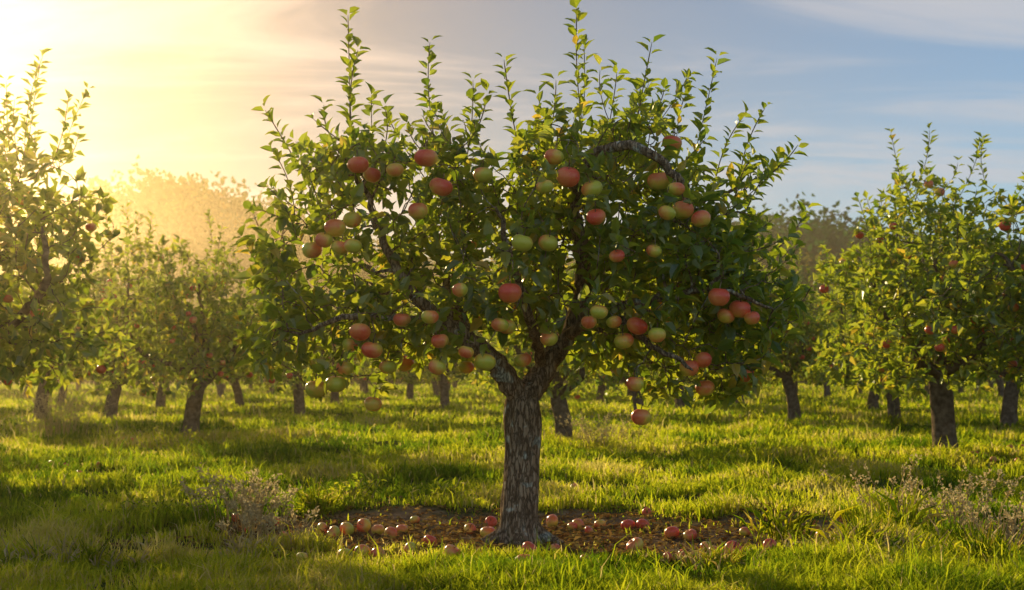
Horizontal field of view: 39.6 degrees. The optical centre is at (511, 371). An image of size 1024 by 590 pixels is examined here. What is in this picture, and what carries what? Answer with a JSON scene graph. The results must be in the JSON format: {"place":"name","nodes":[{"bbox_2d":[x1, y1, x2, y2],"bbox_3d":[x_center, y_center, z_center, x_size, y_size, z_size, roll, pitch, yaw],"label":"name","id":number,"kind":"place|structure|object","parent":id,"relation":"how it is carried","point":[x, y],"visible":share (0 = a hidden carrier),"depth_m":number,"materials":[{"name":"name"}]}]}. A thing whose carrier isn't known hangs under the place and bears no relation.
{"place":"outdoors","nodes":[
{"label":"outdoors","id":0,"kind":"place"},
{"bbox_2d":[0,383,1023,589],"bbox_3d":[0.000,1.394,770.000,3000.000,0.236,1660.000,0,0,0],"label":"ground","id":1,"kind":"structure","parent":0,"point":[395,512],"depth_m":13.82,"materials":[{"name":"green plant"}]},
{"bbox_2d":[1,243,120,418],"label":"apple tree","id":2,"kind":"object","parent":1,"relation":"on","point":[40,389],"visible":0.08,"depth_m":39.88,"materials":[{"name":"green plant"}]},
{"bbox_2d":[26,320,100,402],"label":"apple tree","id":3,"kind":"object","parent":1,"relation":"on","point":[62,391],"depth_m":59.85,"materials":[{"name":"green plant"}]},
{"bbox_2d":[1,388,129,439],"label":"dry weed clump","id":4,"kind":"object","parent":1,"relation":"on","point":[41,416],"visible":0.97,"depth_m":29.86,"materials":[{"name":"beige plant"}]},
{"bbox_2d":[0,48,137,397],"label":"apple tree","id":5,"kind":"object","parent":1,"relation":"on","point":[26,317],"visible":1,"depth_m":19.09,"materials":[{"name":"green plant"}]},
{"bbox_2d":[0,533,152,570],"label":"dry grass tuft","id":6,"kind":"object","parent":1,"relation":"on","point":[71,557],"visible":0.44,"depth_m":10.22,"materials":[{"name":"green plant"}]},
{"bbox_2d":[13,533,184,570],"bbox_3d":[-2.991,1.314,10.399,1.230,0.297,0.805,0,0,-18],"label":"tall grass tuft","id":7,"kind":"object","parent":1,"relation":"on","point":[88,551],"visible":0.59,"depth_m":10.29,"materials":[{"name":"green plant"}]},
{"bbox_2d":[36,231,186,418],"bbox_3d":[-11.185,-1.235,40.301,4.260,5.441,4.148,0,0,14],"label":"apple tree","id":8,"kind":"object","parent":1,"relation":"on","point":[113,399],"visible":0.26,"depth_m":39.48,"materials":[{"name":"green plant"}]},
{"bbox_2d":[119,494,179,517],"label":"leafy weed","id":9,"kind":"object","parent":1,"relation":"on","point":[139,500],"visible":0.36,"depth_m":12.96,"materials":[{"name":"green plant"}]},
{"bbox_2d":[112,423,210,451],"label":"leafy weed","id":10,"kind":"object","parent":1,"relation":"on","point":[166,443],"visible":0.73,"depth_m":25.99,"materials":[{"name":"green plant"}]},
{"bbox_2d":[113,269,235,407],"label":"apple tree","id":11,"kind":"object","parent":1,"relation":"on","point":[160,400],"visible":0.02,"depth_m":51.81,"materials":[{"name":"green plant"}]},
{"bbox_2d":[82,197,313,436],"bbox_3d":[-6.411,-1.105,29.077,4.029,5.151,4.138,0,0,37],"label":"apple tree","id":12,"kind":"object","parent":1,"relation":"on","point":[196,353],"visible":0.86,"depth_m":28.46,"materials":[{"name":"green plant"}]},
{"bbox_2d":[138,522,312,559],"bbox_3d":[-2.098,1.322,11.078,1.458,0.280,0.934,0,0,35],"label":"dry grass tuft","id":13,"kind":"object","parent":1,"relation":"on","point":[242,544],"visible":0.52,"depth_m":10.98,"materials":[{"name":"green plant"}]},
{"bbox_2d":[195,283,273,406],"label":"apple tree","id":14,"kind":"object","parent":1,"relation":"on","point":[238,394],"visible":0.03,"depth_m":55.80,"materials":[{"name":"green plant"}]},
{"bbox_2d":[179,462,301,535],"bbox_3d":[-2.406,1.138,12.679,1.090,0.643,1.316,0,0,0],"label":"dry weed clump","id":15,"kind":"object","parent":1,"relation":"on","point":[260,494],"visible":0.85,"depth_m":12.53,"materials":[{"name":"beige plant"}]},
{"bbox_2d":[215,495,319,541],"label":"dry weed clump","id":16,"kind":"object","parent":1,"relation":"on","point":[269,519],"visible":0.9,"depth_m":11.82,"materials":[{"name":"brown plant"}]},
{"bbox_2d":[229,269,368,415],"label":"apple tree","id":17,"kind":"object","parent":1,"relation":"on","point":[298,394],"visible":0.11,"depth_m":44.85,"materials":[{"name":"green plant"}]},
{"bbox_2d":[278,477,349,517],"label":"tall grass tuft","id":18,"kind":"object","parent":1,"relation":"on","point":[311,501],"visible":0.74,"depth_m":13.76,"materials":[{"name":"green plant"}]},
{"bbox_2d":[256,539,372,565],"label":"tall grass tuft","id":19,"kind":"object","parent":1,"relation":"on","point":[298,557],"visible":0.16,"depth_m":10.11,"materials":[{"name":"green plant"}]},
{"bbox_2d":[306,472,385,503],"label":"leafy weed","id":20,"kind":"object","parent":1,"relation":"on","point":[372,489],"visible":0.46,"depth_m":14.62,"materials":[{"name":"green plant"}]},
{"bbox_2d":[309,307,388,402],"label":"apple tree","id":21,"kind":"object","parent":1,"relation":"on","point":[335,395],"visible":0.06,"depth_m":57.79,"materials":[{"name":"green plant"}]},
{"bbox_2d":[369,301,428,401],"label":"apple tree","id":22,"kind":"object","parent":1,"relation":"on","point":[410,391],"depth_m":65.78,"materials":[{"name":"green plant"}]},
{"bbox_2d":[395,275,491,408],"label":"apple tree","id":23,"kind":"object","parent":1,"relation":"on","point":[442,379],"visible":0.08,"depth_m":51.84,"materials":[{"name":"green plant"}]},
{"bbox_2d":[407,478,480,502],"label":"leafy weed","id":24,"kind":"object","parent":1,"relation":"on","point":[455,488],"visible":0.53,"depth_m":14.76,"materials":[{"name":"green plant"}]},
{"bbox_2d":[0,380,1023,589],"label":"grass","id":25,"kind":"structure","parent":1,"relation":"on","point":[32,476],"depth_m":17.21,"materials":[{"name":"green plant"}]},
{"bbox_2d":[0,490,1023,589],"bbox_3d":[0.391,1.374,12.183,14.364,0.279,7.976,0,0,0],"label":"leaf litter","id":26,"kind":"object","parent":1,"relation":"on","point":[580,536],"visible":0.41,"depth_m":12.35,"materials":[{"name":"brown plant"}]},
{"bbox_2d":[13,305,1019,397],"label":"distant orchard rows","id":27,"kind":"object","parent":1,"relation":"on","point":[436,388],"depth_m":76.85,"materials":[{"name":"green plant"}]},
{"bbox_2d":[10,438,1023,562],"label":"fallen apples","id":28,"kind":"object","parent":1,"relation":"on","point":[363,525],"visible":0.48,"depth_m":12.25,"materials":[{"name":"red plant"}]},
{"bbox_2d":[224,0,822,549],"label":"apple tree","id":29,"kind":"object","parent":1,"relation":"on","point":[704,288],"visible":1,"depth_m":11.34,"materials":[{"name":"green plant"}]},
{"bbox_2d":[454,214,656,439],"bbox_3d":[0.871,-0.819,27.435,3.856,4.627,4.644,0,0,-32],"label":"apple tree","id":30,"kind":"object","parent":1,"relation":"on","point":[557,392],"visible":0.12,"depth_m":27.11,"materials":[{"name":"green plant"}]},
{"bbox_2d":[502,540,668,576],"bbox_3d":[0.527,1.322,9.811,1.225,0.251,1.115,0,0,38],"label":"tall grass tuft","id":31,"kind":"object","parent":1,"relation":"on","point":[640,558],"visible":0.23,"depth_m":9.72,"materials":[{"name":"green plant"}]},
{"bbox_2d":[550,408,658,449],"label":"dry weed clump","id":32,"kind":"object","parent":1,"relation":"on","point":[605,433],"visible":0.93,"depth_m":26.00,"materials":[{"name":"green plant"}]},
{"bbox_2d":[563,372,649,403],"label":"apple tree","id":33,"kind":"object","parent":1,"relation":"on","point":[601,388],"visible":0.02,"depth_m":61.76,"materials":[{"name":"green plant"}]},
{"bbox_2d":[572,283,689,410],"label":"apple tree","id":34,"kind":"object","parent":1,"relation":"on","point":[635,400],"visible":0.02,"depth_m":44.85,"materials":[{"name":"green plant"}]},
{"bbox_2d":[624,333,709,410],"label":"apple tree","id":35,"kind":"object","parent":1,"relation":"on","point":[679,403],"visible":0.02,"depth_m":51.88,"materials":[{"name":"green plant"}]},
{"bbox_2d":[635,538,765,574],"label":"dry grass tuft","id":36,"kind":"object","parent":1,"relation":"on","point":[685,556],"visible":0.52,"depth_m":10.31,"materials":[{"name":"green plant"}]},
{"bbox_2d":[646,534,772,572],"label":"tall grass tuft","id":37,"kind":"object","parent":1,"relation":"on","point":[734,555],"visible":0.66,"depth_m":10.09,"materials":[{"name":"green plant"}]},
{"bbox_2d":[697,363,779,406],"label":"apple tree","id":38,"kind":"object","parent":1,"relation":"on","point":[737,401],"depth_m":57.88,"materials":[{"name":"green plant"}]},
{"bbox_2d":[702,245,857,420],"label":"apple tree","id":39,"kind":"object","parent":1,"relation":"on","point":[804,352],"visible":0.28,"depth_m":41.24,"materials":[{"name":"green plant"}]},
{"bbox_2d":[732,483,854,543],"bbox_3d":[2.307,1.156,11.566,0.945,0.506,0.754,0,0,20],"label":"tall grass tuft","id":40,"kind":"object","parent":1,"relation":"on","point":[801,518],"visible":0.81,"depth_m":11.53,"materials":[{"name":"green plant"}]},
{"bbox_2d":[805,505,925,547],"bbox_3d":[2.608,1.209,10.619,0.888,0.389,1.006,0,0,0],"label":"tall grass tuft","id":41,"kind":"object","parent":1,"relation":"on","point":[865,528],"visible":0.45,"depth_m":10.54,"materials":[{"name":"green plant"}]},
{"bbox_2d":[772,517,970,554],"bbox_3d":[2.760,1.260,10.597,1.157,0.345,1.147,0,0,-28],"label":"dry grass tuft","id":42,"kind":"object","parent":1,"relation":"on","point":[839,540],"visible":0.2,"depth_m":10.51,"materials":[{"name":"green plant"}]},
{"bbox_2d":[820,453,923,514],"bbox_3d":[3.255,1.077,12.965,0.935,0.644,0.900,0,0,21],"label":"dry weed clump","id":43,"kind":"object","parent":1,"relation":"on","point":[877,481],"visible":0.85,"depth_m":13.04,"materials":[{"name":"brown plant"}]},
{"bbox_2d":[815,256,928,409],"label":"apple tree","id":44,"kind":"object","parent":1,"relation":"on","point":[873,398],"depth_m":49.80,"materials":[{"name":"green plant"}]},
{"bbox_2d":[803,236,963,422],"bbox_3d":[10.054,-1.127,37.649,3.974,5.238,4.172,0,0,-27],"label":"apple tree","id":45,"kind":"object","parent":1,"relation":"on","point":[893,407],"visible":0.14,"depth_m":37.85,"materials":[{"name":"green plant"}]},
{"bbox_2d":[858,477,947,528],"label":"tall grass tuft","id":46,"kind":"object","parent":1,"relation":"on","point":[920,514],"visible":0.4,"depth_m":11.96,"materials":[{"name":"green plant"}]},
{"bbox_2d":[802,122,1023,450],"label":"apple tree","id":47,"kind":"object","parent":1,"relation":"on","point":[900,337],"visible":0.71,"depth_m":23.58,"materials":[{"name":"green plant"}]},
{"bbox_2d":[918,358,1002,400],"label":"apple tree","id":48,"kind":"object","parent":1,"relation":"on","point":[956,378],"depth_m":59.86,"materials":[{"name":"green plant"}]},
{"bbox_2d":[905,465,1023,529],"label":"dry weed clump","id":49,"kind":"object","parent":1,"relation":"on","point":[943,501],"visible":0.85,"depth_m":12.43,"materials":[{"name":"beige plant"}]},
{"bbox_2d":[912,171,1023,380],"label":"apple tree","id":50,"kind":"object","parent":1,"relation":"on","point":[1012,283],"visible":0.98,"depth_m":21.21,"materials":[{"name":"green plant"}]},
{"bbox_2d":[922,520,1023,564],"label":"tall grass tuft","id":51,"kind":"object","parent":1,"relation":"on","point":[990,543],"visible":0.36,"depth_m":10.11,"materials":[{"name":"green plant"}]},
{"bbox_2d":[927,222,1023,426],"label":"apple tree","id":52,"kind":"object","parent":1,"relation":"on","point":[1009,410],"visible":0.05,"depth_m":35.86,"materials":[{"name":"green plant"}]},
{"bbox_2d":[928,504,1023,549],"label":"dry grass tuft","id":53,"kind":"object","parent":1,"relation":"on","point":[1008,534],"visible":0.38,"depth_m":11.21,"materials":[{"name":"green plant"}]},
{"bbox_2d":[942,485,1023,539],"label":"dry weed clump","id":54,"kind":"object","parent":1,"relation":"on","point":[974,518],"visible":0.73,"depth_m":11.53,"materials":[{"name":"brown plant"}]},
{"bbox_2d":[0,254,1023,382],"bbox_3d":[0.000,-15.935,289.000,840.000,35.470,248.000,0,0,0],"label":"hill","id":55,"kind":"structure","parent":0,"point":[399,381],"depth_m":184.42,"materials":[{"name":"green plant"}]},
{"bbox_2d":[0,154,1023,381],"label":"forest","id":56,"kind":"object","parent":55,"relation":"on","point":[173,206],"visible":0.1,"depth_m":262.55,"materials":[{"name":"green plant"}]},
{"bbox_2d":[0,0,1023,265],"label":"sky","id":57,"kind":"structure","parent":0,"point":[177,84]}
]}

